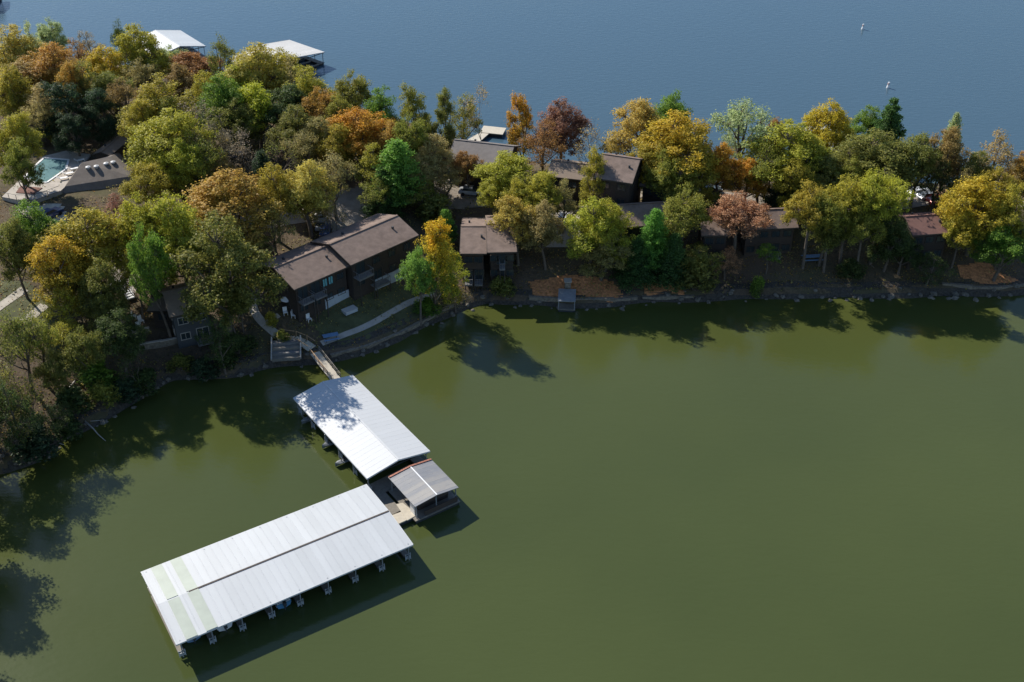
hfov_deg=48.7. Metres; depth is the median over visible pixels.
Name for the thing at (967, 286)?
retaining wall
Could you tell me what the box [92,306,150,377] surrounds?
broadleaf tree
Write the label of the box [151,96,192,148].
thinning tree
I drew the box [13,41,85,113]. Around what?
broadleaf tree
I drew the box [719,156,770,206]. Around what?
broadleaf tree
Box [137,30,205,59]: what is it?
covered dock
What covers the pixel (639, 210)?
condo building
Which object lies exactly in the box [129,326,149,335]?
retaining wall
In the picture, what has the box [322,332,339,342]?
picnic table
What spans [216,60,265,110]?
broadleaf tree
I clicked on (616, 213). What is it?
broadleaf tree
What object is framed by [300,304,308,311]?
window
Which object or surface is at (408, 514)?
dock walkway
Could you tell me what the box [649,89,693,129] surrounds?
broadleaf tree
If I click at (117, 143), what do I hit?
pool shelter
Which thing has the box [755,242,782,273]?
thinning tree
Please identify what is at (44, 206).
parking lot
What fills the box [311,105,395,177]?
broadleaf tree
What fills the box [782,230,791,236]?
window
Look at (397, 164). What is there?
cypress tree
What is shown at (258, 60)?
broadleaf tree
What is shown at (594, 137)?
bare tree
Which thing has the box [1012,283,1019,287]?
boulder
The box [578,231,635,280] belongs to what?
broadleaf tree
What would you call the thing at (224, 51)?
thinning tree
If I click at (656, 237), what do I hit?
cypress tree
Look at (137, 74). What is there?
thinning tree
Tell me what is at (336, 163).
thinning tree
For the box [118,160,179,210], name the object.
broadleaf tree
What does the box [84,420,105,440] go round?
driftwood
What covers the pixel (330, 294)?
window
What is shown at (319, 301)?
window
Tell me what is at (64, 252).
broadleaf tree
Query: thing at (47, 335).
thinning tree
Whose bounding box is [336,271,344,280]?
window
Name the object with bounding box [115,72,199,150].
broadleaf tree
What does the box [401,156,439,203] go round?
broadleaf tree
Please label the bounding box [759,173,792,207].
cedar tree
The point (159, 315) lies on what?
window
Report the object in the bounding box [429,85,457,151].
narrow tree
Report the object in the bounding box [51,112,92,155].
narrow tree
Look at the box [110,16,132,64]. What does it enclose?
thinning tree
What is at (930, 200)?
parked car
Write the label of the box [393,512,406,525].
dock walkway
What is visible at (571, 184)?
window
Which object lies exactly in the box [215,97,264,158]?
broadleaf tree
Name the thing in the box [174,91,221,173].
broadleaf tree
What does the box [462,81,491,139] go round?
bare tree
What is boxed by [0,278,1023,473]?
rocky bank
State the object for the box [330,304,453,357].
retaining wall
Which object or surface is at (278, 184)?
broadleaf tree
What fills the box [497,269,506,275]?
window
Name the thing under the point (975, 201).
broadleaf tree
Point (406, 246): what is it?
window
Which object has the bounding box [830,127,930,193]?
broadleaf tree
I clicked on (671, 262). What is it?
cedar tree
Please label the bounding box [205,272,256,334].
broadleaf tree
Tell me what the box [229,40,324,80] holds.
covered dock
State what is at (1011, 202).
broadleaf tree
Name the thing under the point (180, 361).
shrub
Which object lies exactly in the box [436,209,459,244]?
cypress tree
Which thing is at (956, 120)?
cypress tree
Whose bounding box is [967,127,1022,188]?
thinning tree
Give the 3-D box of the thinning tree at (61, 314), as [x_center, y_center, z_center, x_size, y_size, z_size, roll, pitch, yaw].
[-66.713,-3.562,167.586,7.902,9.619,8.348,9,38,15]
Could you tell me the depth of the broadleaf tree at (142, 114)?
204.42 m
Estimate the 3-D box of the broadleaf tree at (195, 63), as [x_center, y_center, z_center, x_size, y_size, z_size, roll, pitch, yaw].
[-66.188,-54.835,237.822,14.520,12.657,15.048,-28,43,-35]
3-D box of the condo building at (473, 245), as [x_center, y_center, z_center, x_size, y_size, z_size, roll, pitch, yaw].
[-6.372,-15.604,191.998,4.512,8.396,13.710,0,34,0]
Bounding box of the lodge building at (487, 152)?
[450,139,520,190]
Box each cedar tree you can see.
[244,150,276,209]
[358,166,408,218]
[605,236,661,292]
[647,231,689,293]
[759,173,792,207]
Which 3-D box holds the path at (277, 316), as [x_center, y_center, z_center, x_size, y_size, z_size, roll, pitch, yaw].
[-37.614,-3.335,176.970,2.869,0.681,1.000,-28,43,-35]
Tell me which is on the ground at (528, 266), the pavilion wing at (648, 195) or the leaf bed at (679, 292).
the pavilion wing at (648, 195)
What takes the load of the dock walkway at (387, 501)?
on the lake water
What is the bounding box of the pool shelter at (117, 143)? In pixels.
[92,132,132,158]
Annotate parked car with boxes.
[40,207,63,217]
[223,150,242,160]
[315,216,326,230]
[319,223,330,237]
[458,185,480,196]
[557,212,569,225]
[699,185,722,194]
[910,187,932,195]
[916,191,931,200]
[926,195,940,205]
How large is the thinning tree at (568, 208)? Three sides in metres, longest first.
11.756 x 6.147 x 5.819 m
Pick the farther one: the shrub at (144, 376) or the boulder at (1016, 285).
the boulder at (1016, 285)
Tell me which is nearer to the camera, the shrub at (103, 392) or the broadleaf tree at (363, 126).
the shrub at (103, 392)
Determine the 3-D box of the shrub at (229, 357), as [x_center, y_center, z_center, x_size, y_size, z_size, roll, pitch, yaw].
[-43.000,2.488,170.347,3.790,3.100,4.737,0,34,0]
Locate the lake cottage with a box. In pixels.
[160,280,213,351]
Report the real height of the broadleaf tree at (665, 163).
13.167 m
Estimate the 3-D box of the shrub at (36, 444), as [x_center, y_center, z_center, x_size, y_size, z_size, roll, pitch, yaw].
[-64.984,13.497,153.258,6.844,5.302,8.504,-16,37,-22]
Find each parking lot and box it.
[16,204,66,225]
[312,184,388,231]
[415,178,463,209]
[546,210,581,246]
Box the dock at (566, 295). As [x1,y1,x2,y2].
[558,289,575,311]
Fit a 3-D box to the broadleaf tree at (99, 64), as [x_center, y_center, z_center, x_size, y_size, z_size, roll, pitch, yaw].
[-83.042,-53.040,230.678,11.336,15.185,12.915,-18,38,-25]
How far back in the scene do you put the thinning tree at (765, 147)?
197.23 m
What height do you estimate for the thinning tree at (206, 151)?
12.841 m
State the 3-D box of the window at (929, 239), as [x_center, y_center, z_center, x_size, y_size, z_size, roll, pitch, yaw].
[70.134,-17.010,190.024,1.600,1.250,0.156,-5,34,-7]
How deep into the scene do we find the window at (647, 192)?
198.44 m
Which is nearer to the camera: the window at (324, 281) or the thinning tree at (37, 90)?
the window at (324, 281)
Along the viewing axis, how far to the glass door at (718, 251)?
191.49 m
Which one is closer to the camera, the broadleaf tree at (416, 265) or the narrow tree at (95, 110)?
the broadleaf tree at (416, 265)
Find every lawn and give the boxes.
[0,280,84,361]
[310,284,445,344]
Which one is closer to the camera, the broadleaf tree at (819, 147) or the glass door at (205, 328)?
the glass door at (205, 328)
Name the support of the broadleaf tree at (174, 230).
on the ground at (528, 266)
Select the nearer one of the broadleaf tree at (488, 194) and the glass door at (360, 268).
the glass door at (360, 268)
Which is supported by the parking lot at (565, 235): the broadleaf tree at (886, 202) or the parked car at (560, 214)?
the parked car at (560, 214)
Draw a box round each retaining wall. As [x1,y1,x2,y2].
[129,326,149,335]
[139,337,177,349]
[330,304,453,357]
[529,295,637,301]
[642,295,694,299]
[942,282,1023,289]
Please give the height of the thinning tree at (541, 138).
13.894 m
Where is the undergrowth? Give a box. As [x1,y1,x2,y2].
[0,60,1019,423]
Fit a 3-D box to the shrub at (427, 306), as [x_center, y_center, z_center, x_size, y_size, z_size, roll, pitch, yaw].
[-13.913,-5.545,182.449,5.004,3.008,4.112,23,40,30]
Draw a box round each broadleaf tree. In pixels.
[0,23,50,75]
[0,58,49,122]
[0,64,41,117]
[0,109,46,184]
[0,135,46,204]
[0,215,39,298]
[0,391,12,417]
[4,198,77,269]
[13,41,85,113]
[23,233,98,323]
[30,348,79,392]
[34,204,133,280]
[35,16,69,53]
[48,61,94,126]
[54,240,103,295]
[61,324,107,379]
[74,257,130,326]
[80,43,132,111]
[84,70,136,131]
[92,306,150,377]
[107,23,173,88]
[113,189,161,249]
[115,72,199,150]
[117,98,163,153]
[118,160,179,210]
[122,105,218,193]
[124,222,178,337]
[130,190,220,287]
[156,44,188,71]
[156,62,204,100]
[156,136,205,204]
[163,50,227,92]
[168,209,287,334]
[182,70,215,132]
[182,166,286,246]
[194,70,253,147]
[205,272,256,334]
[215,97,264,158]
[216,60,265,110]
[222,42,293,97]
[227,80,286,150]
[250,161,309,242]
[258,82,318,149]
[262,47,304,109]
[265,104,321,165]
[278,159,342,238]
[280,64,342,108]
[297,114,333,169]
[301,86,335,127]
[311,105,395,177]
[312,122,359,182]
[323,92,354,126]
[334,68,374,114]
[363,83,405,137]
[366,119,418,171]
[392,111,433,159]
[395,246,437,325]
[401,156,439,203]
[413,133,456,189]
[452,150,483,187]
[469,149,533,198]
[475,178,504,213]
[485,193,546,265]
[500,170,563,213]
[519,199,565,269]
[532,96,594,158]
[563,195,631,267]
[576,197,638,271]
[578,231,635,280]
[598,97,666,160]
[626,139,683,178]
[632,109,729,190]
[643,148,687,188]
[645,156,706,218]
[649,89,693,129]
[662,187,714,259]
[683,150,721,208]
[706,190,775,261]
[708,141,739,203]
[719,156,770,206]
[742,118,842,185]
[763,116,788,184]
[770,158,822,207]
[779,178,836,268]
[781,131,828,188]
[781,151,845,192]
[799,97,855,156]
[800,215,846,265]
[808,190,854,272]
[822,173,880,264]
[829,140,864,177]
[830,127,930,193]
[833,156,872,185]
[843,203,886,263]
[846,104,880,146]
[855,167,916,264]
[867,213,916,271]
[884,231,923,274]
[885,131,945,206]
[923,125,970,195]
[932,173,1008,256]
[940,208,978,267]
[946,149,996,190]
[969,223,1023,281]
[972,163,1021,228]
[978,182,1023,270]
[1005,150,1023,211]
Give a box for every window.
[157,313,167,320]
[177,316,188,325]
[180,331,191,340]
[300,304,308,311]
[313,299,321,306]
[322,277,327,287]
[325,291,333,299]
[328,275,333,284]
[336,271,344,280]
[337,286,345,295]
[357,279,365,286]
[372,255,380,264]
[388,248,395,257]
[389,263,396,272]
[403,241,410,250]
[464,256,472,262]
[467,179,475,185]
[474,256,482,262]
[490,255,498,261]
[490,269,499,275]
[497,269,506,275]
[505,254,513,261]
[505,269,513,275]
[553,179,561,186]
[568,181,576,187]
[600,181,609,188]
[616,184,625,191]
[616,198,624,203]
[624,229,632,235]
[643,189,651,196]
[653,190,662,197]
[704,238,713,243]
[716,238,724,243]
[745,246,754,252]
[759,231,768,237]
[771,230,780,237]
[780,244,789,250]
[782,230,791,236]
[914,237,923,243]
[924,236,934,243]
[932,250,941,256]
[935,235,944,242]
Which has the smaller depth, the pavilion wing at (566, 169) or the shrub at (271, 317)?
the shrub at (271, 317)
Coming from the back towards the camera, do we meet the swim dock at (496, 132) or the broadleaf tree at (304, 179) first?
the swim dock at (496, 132)
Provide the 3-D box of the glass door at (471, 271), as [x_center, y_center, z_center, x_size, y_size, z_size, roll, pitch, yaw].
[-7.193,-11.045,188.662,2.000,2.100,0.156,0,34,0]
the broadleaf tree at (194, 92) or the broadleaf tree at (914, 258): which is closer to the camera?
the broadleaf tree at (914, 258)
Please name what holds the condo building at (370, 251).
on the ground at (528, 266)
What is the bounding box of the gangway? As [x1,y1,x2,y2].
[310,346,340,379]
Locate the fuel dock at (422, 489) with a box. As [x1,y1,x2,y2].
[388,458,459,523]
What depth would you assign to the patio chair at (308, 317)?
177.45 m
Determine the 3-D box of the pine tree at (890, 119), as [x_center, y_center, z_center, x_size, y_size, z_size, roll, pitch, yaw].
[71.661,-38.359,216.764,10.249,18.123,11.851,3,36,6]
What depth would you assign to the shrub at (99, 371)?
162.15 m
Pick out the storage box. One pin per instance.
(348, 310)
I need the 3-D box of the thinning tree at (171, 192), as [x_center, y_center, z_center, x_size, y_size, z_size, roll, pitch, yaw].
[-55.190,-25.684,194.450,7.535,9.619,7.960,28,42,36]
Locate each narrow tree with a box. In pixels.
[33,79,89,139]
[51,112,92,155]
[75,87,123,142]
[393,82,431,157]
[412,217,465,316]
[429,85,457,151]
[504,90,535,158]
[578,142,607,209]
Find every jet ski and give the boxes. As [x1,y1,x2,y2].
[301,414,310,423]
[322,439,333,448]
[335,456,348,466]
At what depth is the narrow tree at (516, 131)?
216.55 m
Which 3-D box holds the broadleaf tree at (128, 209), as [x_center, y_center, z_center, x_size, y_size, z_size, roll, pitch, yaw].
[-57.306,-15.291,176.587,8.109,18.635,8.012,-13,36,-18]
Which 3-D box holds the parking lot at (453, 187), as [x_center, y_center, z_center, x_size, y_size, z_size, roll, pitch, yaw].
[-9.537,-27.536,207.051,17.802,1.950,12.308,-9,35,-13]
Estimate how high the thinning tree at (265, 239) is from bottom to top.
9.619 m
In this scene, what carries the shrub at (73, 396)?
on the ground at (528, 266)
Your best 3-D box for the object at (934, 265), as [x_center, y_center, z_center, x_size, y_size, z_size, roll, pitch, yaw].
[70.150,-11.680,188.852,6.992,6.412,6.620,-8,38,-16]
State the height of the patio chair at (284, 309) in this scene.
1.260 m
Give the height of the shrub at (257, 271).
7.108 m
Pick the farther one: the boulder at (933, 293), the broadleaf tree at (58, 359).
the boulder at (933, 293)
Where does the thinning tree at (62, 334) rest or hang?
on the ground at (528, 266)
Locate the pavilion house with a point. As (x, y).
(620, 176)
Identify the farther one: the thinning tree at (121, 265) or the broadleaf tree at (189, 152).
the broadleaf tree at (189, 152)
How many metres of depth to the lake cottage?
171.58 m
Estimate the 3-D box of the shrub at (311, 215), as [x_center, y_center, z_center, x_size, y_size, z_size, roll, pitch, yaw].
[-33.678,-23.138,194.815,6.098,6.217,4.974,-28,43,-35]
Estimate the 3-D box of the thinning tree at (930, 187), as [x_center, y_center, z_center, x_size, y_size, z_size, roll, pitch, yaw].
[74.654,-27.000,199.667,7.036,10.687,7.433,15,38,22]
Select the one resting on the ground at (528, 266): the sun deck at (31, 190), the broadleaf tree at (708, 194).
the broadleaf tree at (708, 194)
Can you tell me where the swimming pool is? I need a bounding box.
[24,157,69,182]
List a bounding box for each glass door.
[196,326,210,338]
[297,286,308,300]
[310,280,320,294]
[355,261,365,274]
[372,268,382,281]
[463,269,474,279]
[473,269,484,279]
[496,253,507,264]
[713,250,724,260]
[769,243,779,254]
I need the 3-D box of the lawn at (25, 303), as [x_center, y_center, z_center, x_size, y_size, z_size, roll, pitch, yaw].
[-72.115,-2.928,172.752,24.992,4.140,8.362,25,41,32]
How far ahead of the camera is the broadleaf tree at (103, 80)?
218.26 m
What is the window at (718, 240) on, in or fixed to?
in the condo building at (714, 236)
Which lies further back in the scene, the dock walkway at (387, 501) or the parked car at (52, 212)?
the parked car at (52, 212)
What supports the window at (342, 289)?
in the condo building at (314, 275)
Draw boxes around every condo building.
[262,242,348,328]
[310,213,418,306]
[459,217,486,290]
[485,215,516,284]
[578,201,671,248]
[698,218,730,273]
[737,207,798,259]
[893,212,947,269]
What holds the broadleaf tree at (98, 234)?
on the ground at (528, 266)
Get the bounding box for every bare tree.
[0,337,33,412]
[4,385,51,455]
[6,368,49,415]
[115,342,148,398]
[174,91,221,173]
[201,122,237,170]
[211,132,230,174]
[223,126,256,174]
[263,130,298,173]
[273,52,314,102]
[312,190,346,235]
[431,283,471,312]
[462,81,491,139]
[572,117,602,170]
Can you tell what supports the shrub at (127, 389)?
on the ground at (528, 266)
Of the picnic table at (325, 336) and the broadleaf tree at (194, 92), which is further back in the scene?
the broadleaf tree at (194, 92)
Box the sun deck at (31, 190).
[16,186,41,193]
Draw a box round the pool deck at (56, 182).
[2,151,90,203]
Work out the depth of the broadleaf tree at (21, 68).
221.81 m
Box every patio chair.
[137,315,143,323]
[282,306,287,313]
[306,313,311,322]
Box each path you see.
[0,287,27,309]
[20,303,48,320]
[250,287,277,337]
[262,314,280,325]
[320,292,433,345]
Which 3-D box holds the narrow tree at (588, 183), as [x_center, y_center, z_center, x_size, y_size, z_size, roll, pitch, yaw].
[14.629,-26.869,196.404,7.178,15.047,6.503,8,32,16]
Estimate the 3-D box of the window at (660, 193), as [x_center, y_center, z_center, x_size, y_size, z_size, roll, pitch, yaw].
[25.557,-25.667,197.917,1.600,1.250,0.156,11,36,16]
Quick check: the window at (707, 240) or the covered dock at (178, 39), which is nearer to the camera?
the window at (707, 240)
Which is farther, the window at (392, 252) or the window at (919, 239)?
the window at (919, 239)
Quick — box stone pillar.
[564,278,571,288]
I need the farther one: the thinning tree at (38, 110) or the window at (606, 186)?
the thinning tree at (38, 110)
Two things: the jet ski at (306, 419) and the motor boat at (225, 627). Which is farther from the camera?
the jet ski at (306, 419)
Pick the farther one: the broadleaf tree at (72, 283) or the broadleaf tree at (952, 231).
the broadleaf tree at (952, 231)
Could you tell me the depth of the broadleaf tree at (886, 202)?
184.22 m
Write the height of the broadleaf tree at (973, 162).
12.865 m
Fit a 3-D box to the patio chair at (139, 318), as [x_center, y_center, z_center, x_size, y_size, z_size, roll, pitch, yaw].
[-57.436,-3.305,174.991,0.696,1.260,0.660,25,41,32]
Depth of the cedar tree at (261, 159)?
195.36 m
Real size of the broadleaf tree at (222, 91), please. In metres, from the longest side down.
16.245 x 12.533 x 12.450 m
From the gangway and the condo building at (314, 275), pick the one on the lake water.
the gangway
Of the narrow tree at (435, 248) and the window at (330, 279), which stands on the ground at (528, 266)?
the narrow tree at (435, 248)
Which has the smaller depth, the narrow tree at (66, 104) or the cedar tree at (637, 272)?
the cedar tree at (637, 272)
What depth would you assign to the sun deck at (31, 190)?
200.78 m
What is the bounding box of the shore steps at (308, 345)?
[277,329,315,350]
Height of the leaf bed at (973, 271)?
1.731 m
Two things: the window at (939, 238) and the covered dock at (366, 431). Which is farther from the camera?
the window at (939, 238)
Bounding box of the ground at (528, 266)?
[0,52,1023,473]
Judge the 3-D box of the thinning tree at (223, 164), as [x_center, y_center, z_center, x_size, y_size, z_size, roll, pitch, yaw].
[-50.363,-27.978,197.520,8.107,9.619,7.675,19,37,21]
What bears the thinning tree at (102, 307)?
on the ground at (528, 266)
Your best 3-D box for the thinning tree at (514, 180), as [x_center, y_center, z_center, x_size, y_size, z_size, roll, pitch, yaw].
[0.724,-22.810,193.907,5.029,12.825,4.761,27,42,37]
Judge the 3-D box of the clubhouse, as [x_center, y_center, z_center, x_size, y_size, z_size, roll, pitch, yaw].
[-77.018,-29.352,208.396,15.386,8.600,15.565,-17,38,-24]
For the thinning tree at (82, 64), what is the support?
on the ground at (528, 266)
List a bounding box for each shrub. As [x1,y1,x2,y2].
[4,420,59,464]
[31,124,61,146]
[50,410,83,441]
[54,383,91,414]
[75,358,118,391]
[82,379,121,409]
[112,377,141,403]
[131,367,159,396]
[164,352,194,373]
[186,356,220,382]
[213,347,238,369]
[222,331,258,355]
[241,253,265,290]
[264,311,277,327]
[273,329,291,341]
[301,202,331,225]
[411,296,442,317]
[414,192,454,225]
[489,275,516,297]
[675,252,721,292]
[749,275,764,297]
[835,258,867,280]
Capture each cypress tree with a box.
[368,137,428,206]
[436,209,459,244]
[632,208,670,271]
[940,112,963,175]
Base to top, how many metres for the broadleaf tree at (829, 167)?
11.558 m
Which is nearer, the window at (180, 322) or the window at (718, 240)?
the window at (180, 322)
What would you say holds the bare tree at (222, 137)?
on the ground at (528, 266)
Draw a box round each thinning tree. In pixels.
[0,306,44,392]
[0,376,46,459]
[13,316,60,383]
[18,97,55,148]
[22,20,41,82]
[22,82,63,140]
[26,287,85,333]
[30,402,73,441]
[44,321,86,348]
[62,37,93,78]
[64,59,99,128]
[76,30,105,77]
[82,294,122,351]
[98,192,123,224]
[103,76,146,117]
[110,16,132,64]
[114,249,144,320]
[120,58,162,92]
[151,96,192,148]
[166,171,205,206]
[168,125,213,185]
[191,138,227,182]
[194,313,240,374]
[201,107,248,161]
[206,32,236,75]
[206,153,245,182]
[226,289,249,333]
[233,219,269,257]
[255,203,297,255]
[279,130,321,169]
[311,149,358,220]
[352,142,382,184]
[357,176,391,211]
[406,178,439,210]
[419,163,465,195]
[439,250,469,303]
[446,91,483,139]
[507,176,523,204]
[518,117,566,171]
[551,178,577,233]
[683,242,726,276]
[708,98,781,190]
[715,245,742,279]
[719,131,736,161]
[732,138,784,203]
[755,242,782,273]
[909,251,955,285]
[915,160,954,211]
[944,164,975,204]
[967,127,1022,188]
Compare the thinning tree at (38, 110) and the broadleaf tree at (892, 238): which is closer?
the broadleaf tree at (892, 238)
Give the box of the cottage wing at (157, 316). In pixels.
[147,290,172,328]
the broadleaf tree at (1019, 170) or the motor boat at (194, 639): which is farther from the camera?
the broadleaf tree at (1019, 170)
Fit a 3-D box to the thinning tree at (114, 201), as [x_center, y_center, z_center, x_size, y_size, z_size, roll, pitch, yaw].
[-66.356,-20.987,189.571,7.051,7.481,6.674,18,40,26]
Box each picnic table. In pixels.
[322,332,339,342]
[801,254,822,262]
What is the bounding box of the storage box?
[341,305,357,315]
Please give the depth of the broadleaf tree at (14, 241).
170.00 m
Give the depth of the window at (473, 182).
207.61 m
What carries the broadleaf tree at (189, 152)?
on the ground at (528, 266)
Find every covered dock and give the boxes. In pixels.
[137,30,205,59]
[141,484,412,656]
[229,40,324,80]
[293,375,429,489]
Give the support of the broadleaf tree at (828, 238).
on the ground at (528, 266)
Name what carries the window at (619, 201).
in the pavilion house
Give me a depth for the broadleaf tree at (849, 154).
197.91 m
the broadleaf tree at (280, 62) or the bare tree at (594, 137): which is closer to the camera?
the bare tree at (594, 137)
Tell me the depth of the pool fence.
198.07 m
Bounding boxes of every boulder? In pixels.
[887,293,894,298]
[930,291,936,295]
[951,295,958,299]
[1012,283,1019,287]
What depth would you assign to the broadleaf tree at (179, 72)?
225.82 m
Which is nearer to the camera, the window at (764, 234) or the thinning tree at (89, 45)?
the window at (764, 234)
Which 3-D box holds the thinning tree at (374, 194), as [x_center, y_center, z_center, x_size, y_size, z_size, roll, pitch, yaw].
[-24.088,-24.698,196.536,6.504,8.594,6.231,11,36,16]
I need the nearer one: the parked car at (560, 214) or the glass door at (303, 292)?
the glass door at (303, 292)
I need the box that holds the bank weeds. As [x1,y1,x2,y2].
[7,178,972,450]
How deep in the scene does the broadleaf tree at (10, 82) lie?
216.18 m
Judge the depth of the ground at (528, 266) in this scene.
191.72 m
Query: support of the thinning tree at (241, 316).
on the ground at (528, 266)
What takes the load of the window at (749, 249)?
in the condo building at (778, 235)
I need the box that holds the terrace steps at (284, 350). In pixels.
[271,335,300,361]
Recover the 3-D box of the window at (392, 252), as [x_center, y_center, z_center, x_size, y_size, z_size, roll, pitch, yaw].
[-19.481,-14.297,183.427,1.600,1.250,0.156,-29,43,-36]
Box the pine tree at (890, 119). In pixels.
[870,97,906,146]
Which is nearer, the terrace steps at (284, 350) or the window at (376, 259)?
the terrace steps at (284, 350)
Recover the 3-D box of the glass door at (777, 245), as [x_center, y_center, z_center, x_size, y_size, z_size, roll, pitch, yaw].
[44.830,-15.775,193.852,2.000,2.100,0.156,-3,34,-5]
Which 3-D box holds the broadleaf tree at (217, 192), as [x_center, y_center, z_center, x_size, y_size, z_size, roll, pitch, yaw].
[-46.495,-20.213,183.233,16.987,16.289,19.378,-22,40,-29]
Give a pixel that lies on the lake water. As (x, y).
(778, 490)
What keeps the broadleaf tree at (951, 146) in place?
on the ground at (528, 266)
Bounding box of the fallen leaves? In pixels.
[0,57,1023,435]
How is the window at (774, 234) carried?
in the condo building at (778, 235)
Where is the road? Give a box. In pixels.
[1,187,1023,281]
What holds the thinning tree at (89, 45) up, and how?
on the ground at (528, 266)
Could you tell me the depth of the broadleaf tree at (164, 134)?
194.60 m
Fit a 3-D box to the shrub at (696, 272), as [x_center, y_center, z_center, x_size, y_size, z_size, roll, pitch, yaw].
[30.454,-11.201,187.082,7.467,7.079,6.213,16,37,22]
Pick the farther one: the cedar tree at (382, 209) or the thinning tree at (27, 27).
the thinning tree at (27, 27)
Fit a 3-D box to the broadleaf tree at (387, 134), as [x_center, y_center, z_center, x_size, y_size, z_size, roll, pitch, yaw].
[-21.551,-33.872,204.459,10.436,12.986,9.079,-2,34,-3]
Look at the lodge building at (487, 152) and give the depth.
206.70 m
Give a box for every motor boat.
[187,636,200,642]
[217,623,231,631]
[275,598,290,609]
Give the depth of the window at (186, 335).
171.99 m
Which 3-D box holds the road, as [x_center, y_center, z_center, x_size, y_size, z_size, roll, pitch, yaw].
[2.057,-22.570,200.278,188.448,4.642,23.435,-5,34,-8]
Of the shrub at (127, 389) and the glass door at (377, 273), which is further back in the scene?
the glass door at (377, 273)
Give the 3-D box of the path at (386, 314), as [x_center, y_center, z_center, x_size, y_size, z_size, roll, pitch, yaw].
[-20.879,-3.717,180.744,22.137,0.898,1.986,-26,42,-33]
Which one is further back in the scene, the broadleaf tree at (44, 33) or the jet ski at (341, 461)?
the broadleaf tree at (44, 33)
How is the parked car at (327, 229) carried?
on the ground at (528, 266)
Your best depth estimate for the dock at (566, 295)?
186.06 m
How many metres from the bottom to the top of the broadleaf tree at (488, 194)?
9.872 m
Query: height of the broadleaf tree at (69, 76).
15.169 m
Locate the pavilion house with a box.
[593,153,646,203]
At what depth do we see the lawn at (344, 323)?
180.75 m
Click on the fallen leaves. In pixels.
(422, 231)
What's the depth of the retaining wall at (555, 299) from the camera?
187.35 m
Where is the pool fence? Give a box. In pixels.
[0,186,58,199]
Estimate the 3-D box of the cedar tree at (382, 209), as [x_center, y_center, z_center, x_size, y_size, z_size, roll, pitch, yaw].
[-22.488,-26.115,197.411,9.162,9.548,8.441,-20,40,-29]
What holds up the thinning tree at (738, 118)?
on the ground at (528, 266)
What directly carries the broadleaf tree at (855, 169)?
on the ground at (528, 266)
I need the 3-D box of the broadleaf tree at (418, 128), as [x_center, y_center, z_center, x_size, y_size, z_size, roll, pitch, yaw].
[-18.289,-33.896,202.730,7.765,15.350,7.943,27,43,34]
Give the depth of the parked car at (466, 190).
204.81 m
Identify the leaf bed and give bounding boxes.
[528,274,622,302]
[640,281,684,295]
[957,262,1017,283]
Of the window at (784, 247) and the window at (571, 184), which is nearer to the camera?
the window at (784, 247)
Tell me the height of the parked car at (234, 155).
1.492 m
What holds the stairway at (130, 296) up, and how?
on the ground at (528, 266)
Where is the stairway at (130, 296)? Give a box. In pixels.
[114,279,134,299]
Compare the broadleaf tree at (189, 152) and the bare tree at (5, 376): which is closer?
the bare tree at (5, 376)
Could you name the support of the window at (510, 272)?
in the condo building at (501, 247)
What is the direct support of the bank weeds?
on the ground at (528, 266)
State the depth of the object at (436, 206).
196.93 m
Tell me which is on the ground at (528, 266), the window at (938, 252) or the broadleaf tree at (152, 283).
the broadleaf tree at (152, 283)
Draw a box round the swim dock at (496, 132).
[480,126,505,137]
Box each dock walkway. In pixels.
[370,466,406,495]
[374,492,399,514]
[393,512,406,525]
[396,503,417,522]
[468,133,488,140]
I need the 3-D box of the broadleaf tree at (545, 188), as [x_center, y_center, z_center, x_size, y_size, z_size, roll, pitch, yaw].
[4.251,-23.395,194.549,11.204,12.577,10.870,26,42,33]
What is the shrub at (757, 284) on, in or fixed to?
on the ground at (528, 266)
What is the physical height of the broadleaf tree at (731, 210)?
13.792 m
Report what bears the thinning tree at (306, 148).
on the ground at (528, 266)
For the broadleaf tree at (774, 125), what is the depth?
202.63 m
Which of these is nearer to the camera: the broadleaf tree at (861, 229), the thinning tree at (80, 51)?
the broadleaf tree at (861, 229)
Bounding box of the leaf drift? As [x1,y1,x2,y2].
[2,61,1023,456]
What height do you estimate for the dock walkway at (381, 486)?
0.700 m
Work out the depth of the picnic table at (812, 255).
193.34 m
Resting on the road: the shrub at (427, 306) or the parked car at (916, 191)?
the parked car at (916, 191)
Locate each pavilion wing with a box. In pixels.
[548,159,596,201]
[639,170,679,214]
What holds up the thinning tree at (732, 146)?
on the ground at (528, 266)
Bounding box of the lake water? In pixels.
[0,0,1023,681]
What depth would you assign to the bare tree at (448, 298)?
181.68 m
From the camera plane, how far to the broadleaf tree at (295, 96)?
212.83 m
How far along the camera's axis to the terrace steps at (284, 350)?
173.12 m
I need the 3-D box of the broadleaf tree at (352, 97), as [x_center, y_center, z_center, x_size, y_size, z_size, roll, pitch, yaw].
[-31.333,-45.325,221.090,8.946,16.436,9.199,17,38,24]
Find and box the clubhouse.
[62,153,131,192]
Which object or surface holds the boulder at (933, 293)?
on the rocky bank
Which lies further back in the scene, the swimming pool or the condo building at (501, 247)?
the swimming pool

